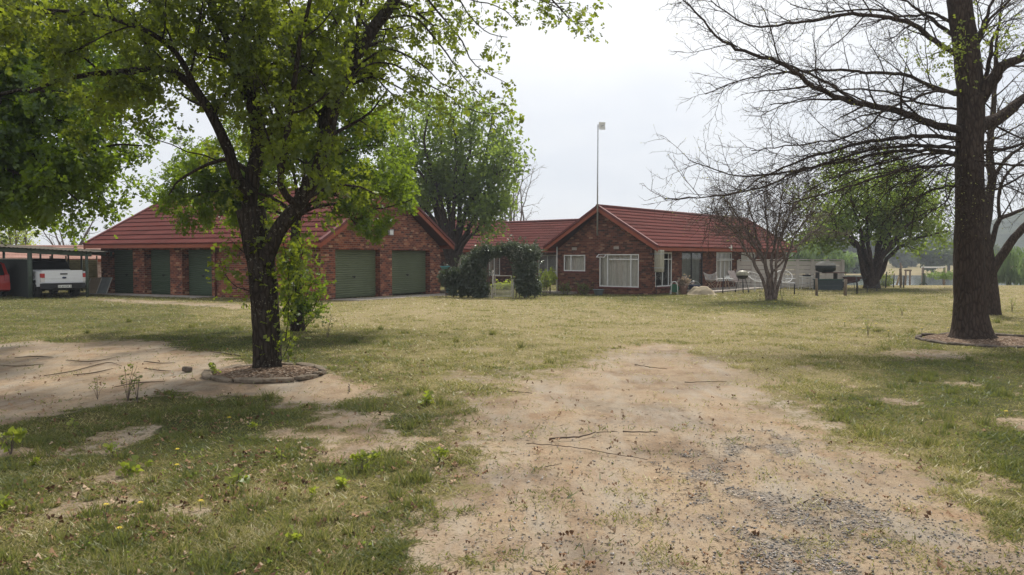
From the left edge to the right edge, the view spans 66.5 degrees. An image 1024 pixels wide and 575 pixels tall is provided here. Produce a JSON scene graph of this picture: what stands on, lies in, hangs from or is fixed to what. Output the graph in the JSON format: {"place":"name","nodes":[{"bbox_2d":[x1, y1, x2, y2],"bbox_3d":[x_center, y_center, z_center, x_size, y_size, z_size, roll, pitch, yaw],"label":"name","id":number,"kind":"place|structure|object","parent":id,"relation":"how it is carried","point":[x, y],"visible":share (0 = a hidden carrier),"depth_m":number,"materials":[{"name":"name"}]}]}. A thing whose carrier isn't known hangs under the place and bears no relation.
{"place":"outdoors","nodes":[
{"label":"outdoors","id":0,"kind":"place"},
{"bbox_2d":[80,293,458,300],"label":"pavement","id":1,"kind":"structure","parent":0,"point":[344,299],"depth_m":34.36,"materials":[{"name":"concrete"}]},
{"bbox_2d":[85,278,101,292],"bbox_3d":[-19.621,-0.084,36.589,0.737,0.755,0.348,1,2,19],"label":"leaning board","id":2,"kind":"object","parent":1,"relation":"on","point":[94,284],"visible":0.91,"depth_m":36.58,"materials":[{"name":"wood"}]},
{"bbox_2d":[97,277,111,293],"bbox_3d":[-19.097,-0.088,36.439,0.852,0.775,0.351,1,2,22],"label":"leaning board","id":3,"kind":"object","parent":1,"relation":"on","point":[105,283],"visible":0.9,"depth_m":36.40,"materials":[{"name":"grey metal"}]},
{"bbox_2d":[0,261,1023,574],"bbox_3d":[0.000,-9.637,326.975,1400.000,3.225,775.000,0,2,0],"label":"ground","id":4,"kind":"structure","parent":0,"point":[676,389],"depth_m":8.14,"materials":[{"name":"soil"}]},
{"bbox_2d":[0,262,9,295],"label":"red hatchback","id":5,"kind":"object","parent":4,"relation":"on","point":[4,282],"visible":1,"depth_m":33.69,"materials":[{"name":"paint"}]},
{"bbox_2d":[0,492,14,512],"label":"oak seedling","id":6,"kind":"object","parent":4,"relation":"on","point":[2,500],"visible":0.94,"depth_m":5.37,"materials":[{"name":"green plant"}]},
{"bbox_2d":[0,426,27,454],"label":"oak seedling","id":7,"kind":"object","parent":4,"relation":"on","point":[12,432],"visible":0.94,"depth_m":6.96,"materials":[{"name":"green plant"}]},
{"bbox_2d":[0,216,41,244],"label":"lime tree","id":8,"kind":"object","parent":4,"relation":"on","point":[14,240],"visible":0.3,"depth_m":59.76,"materials":[{"name":"green plant"}]},
{"bbox_2d":[0,245,100,277],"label":"neighbour house","id":9,"kind":"structure","parent":4,"relation":"on","point":[17,255],"depth_m":52.20,"materials":[{"name":"brick"}]},
{"bbox_2d":[25,258,85,297],"bbox_3d":[-20.777,-0.457,34.876,5.143,1.701,2.066,2,3,44],"label":"pickup truck","id":10,"kind":"object","parent":4,"relation":"on","point":[56,275],"visible":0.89,"depth_m":33.38,"materials":[{"name":"white paint"}]},
{"bbox_2d":[0,244,113,297],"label":"carport","id":11,"kind":"object","parent":4,"relation":"on","point":[20,271],"visible":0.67,"depth_m":33.77,"materials":[{"name":"sheet metal"},{"name":"dark green painted steel"}]},
{"bbox_2d":[40,216,100,244],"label":"tree","id":12,"kind":"object","parent":4,"relation":"on","point":[81,241],"visible":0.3,"depth_m":61.68,"materials":[{"name":"grey plant"}]},
{"bbox_2d":[67,418,78,427],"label":"oak seedling","id":13,"kind":"object","parent":4,"relation":"on","point":[71,421],"visible":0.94,"depth_m":7.96,"materials":[{"name":"green plant"}]},
{"bbox_2d":[49,256,97,290],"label":"slat fence","id":14,"kind":"object","parent":4,"relation":"on","point":[92,267],"visible":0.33,"depth_m":40.43,"materials":[{"name":"wood"}]},
{"bbox_2d":[44,362,120,375],"bbox_3d":[-6.534,1.265,12.105,0.495,0.032,1.339,0,2,11],"label":"surface root","id":15,"kind":"object","parent":4,"relation":"on","point":[81,368],"visible":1,"depth_m":12.13,"materials":[{"name":"brown plant"}]},
{"bbox_2d":[0,0,173,250],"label":"overhanging tree","id":16,"kind":"object","parent":4,"relation":"on","point":[41,178],"visible":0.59,"depth_m":13.86,"materials":[{"name":"green plant"}]},
{"bbox_2d":[102,441,119,457],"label":"oak seedling","id":17,"kind":"object","parent":4,"relation":"on","point":[111,445],"visible":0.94,"depth_m":6.77,"materials":[{"name":"green plant"}]},
{"bbox_2d":[115,455,143,476],"bbox_3d":[-3.085,1.449,6.283,0.212,0.168,0.140,-2,3,-37],"label":"oak seedling","id":18,"kind":"object","parent":4,"relation":"on","point":[131,468],"visible":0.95,"depth_m":6.29,"materials":[{"name":"green plant"}]},
{"bbox_2d":[121,366,140,400],"bbox_3d":[-4.635,1.165,9.450,0.318,0.452,0.212,0,2,0],"label":"tall weed","id":19,"kind":"object","parent":4,"relation":"on","point":[128,393],"visible":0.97,"depth_m":9.45,"materials":[{"name":"green plant"}]},
{"bbox_2d":[128,374,143,402],"bbox_3d":[-4.495,1.208,9.342,0.174,0.370,0.260,-1,3,-30],"label":"tall weed","id":20,"kind":"object","parent":4,"relation":"on","point":[137,386],"visible":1,"depth_m":9.33,"materials":[{"name":"green plant"}]},
{"bbox_2d":[201,370,212,379],"bbox_3d":[-4.401,1.273,11.258,0.141,0.075,0.414,3,7,-27],"label":"edging stone","id":21,"kind":"object","parent":4,"relation":"on","point":[206,373],"visible":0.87,"depth_m":11.18,"materials":[{"name":"beige stone"}]},
{"bbox_2d":[210,375,233,382],"bbox_3d":[-4.072,1.293,10.967,0.418,0.071,0.109,7,14,30],"label":"edging stone","id":22,"kind":"object","parent":4,"relation":"on","point":[222,379],"visible":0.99,"depth_m":10.92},
{"bbox_2d":[224,467,249,489],"bbox_3d":[-2.083,1.462,5.913,0.160,0.189,0.178,0,2,12],"label":"oak seedling","id":23,"kind":"object","parent":4,"relation":"on","point":[236,476],"visible":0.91,"depth_m":5.90,"materials":[{"name":"green plant"}]},
{"bbox_2d":[233,377,262,383],"bbox_3d":[-3.658,1.296,10.873,0.423,0.070,0.122,1,8,2],"label":"edging stone","id":24,"kind":"object","parent":4,"relation":"on","point":[249,380],"visible":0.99,"depth_m":10.82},
{"bbox_2d":[213,365,317,378],"bbox_3d":[-3.682,1.245,11.687,1.520,0.060,1.520,0,2,0],"label":"mulch bed","id":25,"kind":"object","parent":4,"relation":"on","point":[282,371],"visible":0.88,"depth_m":11.52,"materials":[{"name":"brown wood"}]},
{"bbox_2d":[208,362,220,373],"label":"oak seedling","id":26,"kind":"object","parent":25,"relation":"on","point":[210,364],"visible":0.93,"depth_m":11.46,"materials":[{"name":"green plant"}]},
{"bbox_2d":[83,186,454,300],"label":"brick garage","id":27,"kind":"structure","parent":4,"relation":"on","point":[151,254],"depth_m":34.93,"materials":[{"name":"red brick"}]},
{"bbox_2d":[114,250,132,292],"bbox_3d":[-18.194,-0.755,36.869,1.794,2.036,0.090,1,3,27],"label":"roller door","id":28,"kind":"structure","parent":27,"relation":"in","point":[123,260],"depth_m":36.99,"materials":[{"name":"green metal"}]},
{"bbox_2d":[151,250,169,293],"bbox_3d":[-15.933,-0.709,35.693,1.712,2.034,0.090,1,3,27],"label":"roller door","id":29,"kind":"structure","parent":27,"relation":"in","point":[160,259],"depth_m":35.80,"materials":[{"name":"green metal"}]},
{"bbox_2d":[188,249,211,295],"bbox_3d":[-13.653,-0.664,34.507,1.841,2.029,0.090,1,3,27],"label":"roller door","id":30,"kind":"structure","parent":27,"relation":"in","point":[198,285],"depth_m":34.61,"materials":[{"name":"green metal"}]},
{"bbox_2d":[335,249,375,297],"bbox_3d":[-6.719,-0.601,33.179,0.090,2.010,2.965,1,3,27],"label":"roller door","id":31,"kind":"structure","parent":27,"relation":"in","point":[355,270],"depth_m":33.25,"materials":[{"name":"green metal"}]},
{"bbox_2d":[392,250,425,293],"bbox_3d":[-4.918,-0.738,36.635,0.090,2.010,3.069,1,3,27],"label":"roller door","id":32,"kind":"structure","parent":27,"relation":"in","point":[408,266],"depth_m":36.74,"materials":[{"name":"green metal"}]},
{"bbox_2d":[262,377,293,382],"bbox_3d":[-3.283,1.301,10.955,0.436,0.076,0.131,1,3,-25],"label":"edging stone","id":33,"kind":"object","parent":4,"relation":"on","point":[280,379],"visible":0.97,"depth_m":10.91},
{"bbox_2d":[138,57,424,330],"bbox_3d":[-5.663,-2.223,18.655,7.049,6.756,4.110,0,2,0],"label":"leafy tree","id":34,"kind":"object","parent":4,"relation":"on","point":[396,185],"visible":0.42,"depth_m":18.19,"materials":[{"name":"green plant"}]},
{"bbox_2d":[285,525,302,544],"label":"oak seedling","id":35,"kind":"object","parent":4,"relation":"on","point":[293,534],"visible":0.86,"depth_m":4.76,"materials":[{"name":"green plant"}]},
{"bbox_2d":[0,0,611,367],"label":"oak tree","id":36,"kind":"object","parent":4,"relation":"on","point":[286,74],"visible":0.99,"depth_m":11.52,"materials":[{"name":"green plant"}]},
{"bbox_2d":[296,362,316,366],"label":"edging stone","id":37,"kind":"object","parent":4,"relation":"on","point":[304,364],"visible":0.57,"depth_m":12.37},
{"bbox_2d":[295,374,318,379],"bbox_3d":[-2.969,1.297,11.303,0.134,0.070,0.450,0,-2,23],"label":"edging stone","id":38,"kind":"object","parent":4,"relation":"on","point":[306,377],"visible":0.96,"depth_m":11.21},
{"bbox_2d":[308,486,318,498],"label":"oak seedling","id":39,"kind":"object","parent":4,"relation":"on","point":[312,490],"visible":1,"depth_m":5.68,"materials":[{"name":"green plant"}]},
{"bbox_2d":[322,314,336,336],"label":"tall weed","id":40,"kind":"object","parent":4,"relation":"on","point":[328,331],"visible":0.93,"depth_m":16.96,"materials":[{"name":"green plant"}]},
{"bbox_2d":[335,470,349,488],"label":"oak seedling","id":41,"kind":"object","parent":4,"relation":"on","point":[341,480],"visible":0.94,"depth_m":5.96,"materials":[{"name":"green plant"}]},
{"bbox_2d":[349,449,375,471],"bbox_3d":[-1.216,1.431,6.404,0.182,0.206,0.154,1,3,28],"label":"oak seedling","id":42,"kind":"object","parent":4,"relation":"on","point":[359,457],"visible":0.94,"depth_m":6.40,"materials":[{"name":"green plant"}]},
{"bbox_2d":[418,390,433,405],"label":"oak seedling","id":43,"kind":"object","parent":4,"relation":"on","point":[427,399],"visible":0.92,"depth_m":9.21,"materials":[{"name":"green plant"}]},
{"bbox_2d":[429,446,448,462],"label":"oak seedling","id":44,"kind":"object","parent":4,"relation":"on","point":[442,451],"visible":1,"depth_m":6.67,"materials":[{"name":"green plant"}]},
{"bbox_2d":[371,84,535,288],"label":"courtyard tree","id":45,"kind":"object","parent":4,"relation":"on","point":[441,181],"visible":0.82,"depth_m":42.41,"materials":[{"name":"green plant"}]},
{"bbox_2d":[437,257,478,297],"bbox_3d":[-2.302,-0.427,34.490,2.152,1.940,1.509,0,2,0],"label":"hedge","id":46,"kind":"object","parent":4,"relation":"on","point":[452,283],"visible":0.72,"depth_m":34.35,"materials":[{"name":"green plant"}]},
{"bbox_2d":[459,238,505,297],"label":"climber arch","id":47,"kind":"structure","parent":4,"relation":"on","point":[479,287],"depth_m":33.75,"materials":[{"name":"green plant"}]},
{"bbox_2d":[491,279,510,289],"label":"border shrub","id":48,"kind":"object","parent":4,"relation":"on","point":[502,285],"visible":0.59,"depth_m":43.88,"materials":[{"name":"green plant"}]},
{"bbox_2d":[492,270,513,297],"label":"garden gate","id":49,"kind":"structure","parent":4,"relation":"on","point":[506,288],"depth_m":33.93,"materials":[{"name":"metal"}]},
{"bbox_2d":[0,335,1021,574],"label":"fallen leaves","id":50,"kind":"object","parent":4,"relation":"on","point":[754,532],"visible":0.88,"depth_m":5.75,"materials":[{"name":"brown plant"}]},
{"bbox_2d":[0,285,1023,574],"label":"grass","id":51,"kind":"structure","parent":4,"relation":"on","point":[310,533],"depth_m":7.29,"materials":[{"name":"green plant"}]},
{"bbox_2d":[494,235,546,297],"bbox_3d":[0.388,-0.873,33.964,2.356,2.860,1.546,0,2,0],"label":"climber bush","id":52,"kind":"object","parent":51,"relation":"on","point":[527,280],"visible":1,"depth_m":33.70,"materials":[{"name":"green plant"}]},
{"bbox_2d":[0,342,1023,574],"bbox_3d":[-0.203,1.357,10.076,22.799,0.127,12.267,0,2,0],"label":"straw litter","id":53,"kind":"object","parent":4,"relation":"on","point":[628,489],"visible":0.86,"depth_m":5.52,"materials":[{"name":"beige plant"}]},
{"bbox_2d":[481,124,544,220],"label":"bare far tree","id":54,"kind":"object","parent":4,"relation":"on","point":[521,207],"visible":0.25,"depth_m":61.92,"materials":[{"name":"brown plant"}]},
{"bbox_2d":[539,269,554,295],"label":"straggly shrub","id":55,"kind":"object","parent":4,"relation":"on","point":[546,280],"visible":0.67,"depth_m":37.35,"materials":[{"name":"green plant"}]},
{"bbox_2d":[538,266,557,293],"bbox_3d":[1.829,-0.320,39.680,1.073,1.517,1.071,1,2,17],"label":"lime shrub","id":56,"kind":"object","parent":4,"relation":"on","point":[553,275],"visible":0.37,"depth_m":39.55,"materials":[{"name":"green plant"}]},
{"bbox_2d":[557,280,573,294],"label":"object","id":57,"kind":"object","parent":4,"relation":"on","point":[567,288],"depth_m":38.39,"materials":[{"name":"green plant"}]},
{"bbox_2d":[550,431,595,439],"bbox_3d":[0.611,1.440,7.555,0.541,0.020,0.084,-1,3,-29],"label":"fallen stick","id":58,"kind":"object","parent":4,"relation":"on","point":[572,436],"visible":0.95,"depth_m":7.52,"materials":[{"name":"wood"}]},
{"bbox_2d":[574,279,592,294],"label":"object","id":59,"kind":"object","parent":4,"relation":"on","point":[585,289],"depth_m":37.81,"materials":[{"name":"green plant"}]},
{"bbox_2d":[526,443,647,459],"bbox_3d":[0.674,1.475,7.084,1.171,0.025,0.090,1,3,27],"label":"fallen stick","id":60,"kind":"object","parent":4,"relation":"on","point":[582,448],"visible":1,"depth_m":7.14,"materials":[{"name":"brown wood"}]},
{"bbox_2d":[435,204,796,294],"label":"brick house","id":61,"kind":"structure","parent":4,"relation":"on","point":[614,257],"depth_m":39.87,"materials":[{"name":"red brick"}]},
{"bbox_2d":[489,258,500,276],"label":"window","id":62,"kind":"structure","parent":61,"relation":"in","point":[494,264],"depth_m":51.54,"materials":[{"name":"white glass"}]},
{"bbox_2d":[538,255,555,278],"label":"window","id":63,"kind":"structure","parent":61,"relation":"in","point":[549,260],"depth_m":51.35,"materials":[{"name":"white glass"}]},
{"bbox_2d":[562,255,585,272],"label":"window","id":64,"kind":"structure","parent":61,"relation":"in","point":[574,263],"depth_m":40.04,"materials":[{"name":"white glass"}]},
{"bbox_2d":[597,122,604,235],"bbox_3d":[4.465,-5.290,38.153,0.404,5.494,0.705,2,3,42],"label":"antenna mast","id":65,"kind":"object","parent":61,"relation":"attached to","point":[600,125],"visible":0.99,"depth_m":38.00,"materials":[{"name":"metal"}]},
{"bbox_2d":[596,254,639,288],"bbox_3d":[5.229,-0.792,38.201,2.365,1.685,0.494,2,3,40],"label":"window","id":66,"kind":"structure","parent":61,"relation":"in","point":[618,271],"depth_m":38.38,"materials":[{"name":"white glass"}]},
{"bbox_2d":[650,250,663,294],"bbox_3d":[6.761,-0.688,36.639,0.795,2.169,0.467,1,3,32],"label":"water heater","id":67,"kind":"object","parent":61,"relation":"attached to","point":[658,261],"visible":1,"depth_m":36.36,"materials":[{"name":"metal"}]},
{"bbox_2d":[655,252,671,288],"bbox_3d":[7.286,-0.839,37.926,0.308,1.731,1.729,2,3,40],"label":"window","id":68,"kind":"structure","parent":61,"relation":"in","point":[665,275],"depth_m":38.29,"materials":[{"name":"white paint"}]},
{"bbox_2d":[682,252,702,288],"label":"sliding door","id":69,"kind":"structure","parent":61,"relation":"in","point":[690,260],"depth_m":40.43,"materials":[{"name":"glass"}]},
{"bbox_2d":[716,252,733,282],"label":"window","id":70,"kind":"structure","parent":61,"relation":"in","point":[723,259],"depth_m":43.12,"materials":[{"name":"white glass"}]},
{"bbox_2d":[670,281,678,292],"bbox_3d":[7.654,0.018,36.747,0.394,0.633,0.248,0,2,0],"label":"hose reel","id":71,"kind":"object","parent":4,"relation":"on","point":[674,287],"visible":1,"depth_m":36.65,"materials":[{"name":"white paint"}]},
{"bbox_2d":[677,273,693,293],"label":"potted succulent","id":72,"kind":"object","parent":4,"relation":"on","point":[683,281],"visible":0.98,"depth_m":37.02,"materials":[{"name":"brown plant"}]},
{"bbox_2d":[687,286,716,294],"bbox_3d":[8.889,0.122,36.528,1.490,0.398,0.840,0,2,0],"label":"crumpled cover","id":73,"kind":"object","parent":4,"relation":"on","point":[700,290],"visible":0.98,"depth_m":36.29,"materials":[{"name":"beige fabric"}]},
{"bbox_2d":[703,272,717,288],"bbox_3d":[10.120,-0.299,39.852,0.720,0.999,0.722,0,2,0],"label":"butterfly chair","id":74,"kind":"object","parent":4,"relation":"on","point":[710,278],"visible":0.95,"depth_m":39.84,"materials":[{"name":"white fabric"}]},
{"bbox_2d":[727,271,741,288],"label":"folding chair","id":75,"kind":"object","parent":4,"relation":"on","point":[732,274],"visible":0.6,"depth_m":40.87,"materials":[{"name":"fabric"}]},
{"bbox_2d":[735,269,748,291],"bbox_3d":[11.248,-0.319,37.983,0.671,1.140,0.678,0,2,0],"label":"kettle barbecue","id":76,"kind":"object","parent":4,"relation":"on","point":[742,274],"visible":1,"depth_m":37.81,"materials":[{"name":"metal"}]},
{"bbox_2d":[748,272,761,290],"bbox_3d":[12.319,-0.305,39.512,0.854,0.986,0.768,0,2,0],"label":"hoop chair","id":77,"kind":"object","parent":4,"relation":"on","point":[754,280],"visible":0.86,"depth_m":39.58,"materials":[{"name":"white metal"}]},
{"bbox_2d":[673,160,853,299],"bbox_3d":[10.319,-2.283,31.605,8.055,5.840,4.534,0,2,0],"label":"tree","id":78,"kind":"object","parent":4,"relation":"on","point":[771,289],"visible":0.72,"depth_m":31.31,"materials":[{"name":"brown plant"}]},
{"bbox_2d":[777,270,792,289],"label":"hoop chair","id":79,"kind":"object","parent":4,"relation":"on","point":[787,282],"visible":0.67,"depth_m":40.67,"materials":[{"name":"white metal"}]},
{"bbox_2d":[737,259,844,287],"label":"precast wall","id":80,"kind":"structure","parent":4,"relation":"on","point":[796,271],"depth_m":43.73,"materials":[{"name":"concrete"}]},
{"bbox_2d":[787,242,829,278],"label":"willow tree","id":81,"kind":"object","parent":4,"relation":"on","point":[805,255],"visible":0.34,"depth_m":87.32,"materials":[{"name":"green plant"}]},
{"bbox_2d":[722,269,904,295],"bbox_3d":[17.102,-0.220,38.862,13.332,1.286,4.750,-1,3,-29],"label":"wire fence","id":82,"kind":"object","parent":4,"relation":"on","point":[816,293],"visible":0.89,"depth_m":37.05,"materials":[{"name":"metal"}]},
{"bbox_2d":[813,261,846,289],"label":"drum barbecue","id":83,"kind":"object","parent":4,"relation":"on","point":[826,266],"visible":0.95,"depth_m":40.76,"materials":[{"name":"black metal"}]},
{"bbox_2d":[640,0,1023,339],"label":"bare tree","id":84,"kind":"object","parent":4,"relation":"on","point":[973,90],"visible":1,"depth_m":16.20,"materials":[{"name":"brown plant"}]},
{"bbox_2d":[824,246,856,274],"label":"willow tree","id":85,"kind":"object","parent":4,"relation":"on","point":[849,261],"visible":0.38,"depth_m":95.28,"materials":[{"name":"green plant"}]},
{"bbox_2d":[830,238,857,254],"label":"lakeside tree","id":86,"kind":"object","parent":4,"relation":"on","point":[851,248],"visible":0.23,"depth_m":246.38,"materials":[{"name":"green plant"}]},
{"bbox_2d":[844,251,859,272],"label":"lakeside tree","id":87,"kind":"object","parent":4,"relation":"on","point":[855,269],"visible":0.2,"depth_m":171.20,"materials":[{"name":"green plant"}]},
{"bbox_2d":[843,277,866,287],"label":"wheelbarrow","id":88,"kind":"object","parent":4,"relation":"on","point":[851,279],"visible":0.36,"depth_m":42.80,"materials":[{"name":"metal"}]},
{"bbox_2d":[783,141,954,288],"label":"spreading tree","id":89,"kind":"object","parent":4,"relation":"on","point":[872,270],"visible":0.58,"depth_m":42.49,"materials":[{"name":"green plant"}]},
{"bbox_2d":[880,269,895,285],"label":"bush","id":90,"kind":"object","parent":4,"relation":"on","point":[889,280],"visible":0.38,"depth_m":45.88,"materials":[{"name":"green plant"}]},
{"bbox_2d":[889,249,912,267],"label":"lakeside tree","id":91,"kind":"object","parent":4,"relation":"on","point":[904,259],"visible":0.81,"depth_m":222.97,"materials":[{"name":"green plant"}]},
{"bbox_2d":[904,269,911,284],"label":"timber frame","id":92,"kind":"object","parent":4,"relation":"on","point":[906,270],"visible":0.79,"depth_m":61.96,"materials":[{"name":"beige wood"}]},
{"bbox_2d":[902,248,919,266],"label":"lakeside tree","id":93,"kind":"object","parent":4,"relation":"on","point":[913,263],"visible":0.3,"depth_m":234.36,"materials":[{"name":"green plant"}]},
{"bbox_2d":[912,245,952,272],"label":"lakeside tree","id":94,"kind":"object","parent":4,"relation":"on","point":[932,259],"visible":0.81,"depth_m":165.72,"materials":[{"name":"green plant"}]},
{"bbox_2d":[921,267,945,284],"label":"timber frame","id":95,"kind":"object","parent":4,"relation":"on","point":[922,271],"visible":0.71,"depth_m":65.94,"materials":[{"name":"white paint"}]},
{"bbox_2d":[926,339,947,344],"bbox_3d":[8.680,1.121,15.939,0.104,0.079,0.552,-9,7,-13],"label":"edging stone","id":96,"kind":"object","parent":4,"relation":"on","point":[936,341],"visible":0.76,"depth_m":15.91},
{"bbox_2d":[925,268,952,284],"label":"bush","id":97,"kind":"object","parent":4,"relation":"on","point":[943,276],"visible":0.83,"depth_m":57.78,"materials":[{"name":"green plant"}]},
{"bbox_2d":[933,240,952,270],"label":"lakeside tree","id":98,"kind":"object","parent":4,"relation":"on","point":[948,265],"visible":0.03,"depth_m":181.56,"materials":[{"name":"green plant"}]},
{"bbox_2d":[948,342,974,345],"bbox_3d":[8.916,1.136,15.462,0.120,0.080,0.521,3,2,-37],"label":"edging stone","id":99,"kind":"object","parent":4,"relation":"on","point":[959,343],"visible":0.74,"depth_m":15.44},
{"bbox_2d":[923,333,1023,345],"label":"mulch bed","id":100,"kind":"object","parent":4,"relation":"on","point":[1007,341],"visible":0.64,"depth_m":15.94,"materials":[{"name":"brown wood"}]},
{"bbox_2d":[934,20,1023,314],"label":"forked tree","id":101,"kind":"object","parent":4,"relation":"on","point":[993,263],"visible":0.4,"depth_m":23.38,"materials":[{"name":"brown plant"}]},
{"bbox_2d":[974,344,1007,347],"bbox_3d":[9.274,1.144,15.091,0.566,0.066,0.122,5,8,26],"label":"edging stone","id":102,"kind":"object","parent":4,"relation":"on","point":[986,345],"visible":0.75,"depth_m":15.07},
{"bbox_2d":[994,244,1023,284],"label":"willow tree","id":103,"kind":"object","parent":4,"relation":"on","point":[1009,272],"visible":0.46,"depth_m":72.73,"materials":[{"name":"green plant"}]},
{"bbox_2d":[1017,255,1023,274],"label":"willow tree","id":104,"kind":"object","parent":4,"relation":"on","point":[1021,264],"visible":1,"depth_m":67.25,"materials":[{"name":"green plant"}]},
{"bbox_2d":[0,0,1023,244],"label":"sky","id":105,"kind":"structure","parent":0,"point":[566,85],"materials":[{"name":"white"}]},
{"bbox_2d":[463,419,1023,574],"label":"gravel","id":106,"kind":"structure","parent":0,"point":[799,552],"depth_m":5.11,"materials":[{"name":"grey gravel"}]},
{"bbox_2d":[786,275,1020,284],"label":"lake","id":107,"kind":"structure","parent":0,"point":[915,279],"depth_m":122.19,"materials":[{"name":"grey liquid"}]},
{"bbox_2d":[786,211,1023,257],"bbox_3d":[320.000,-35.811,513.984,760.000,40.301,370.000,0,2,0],"label":"hills","id":108,"kind":"structure","parent":0,"point":[1003,235],"depth_m":420.86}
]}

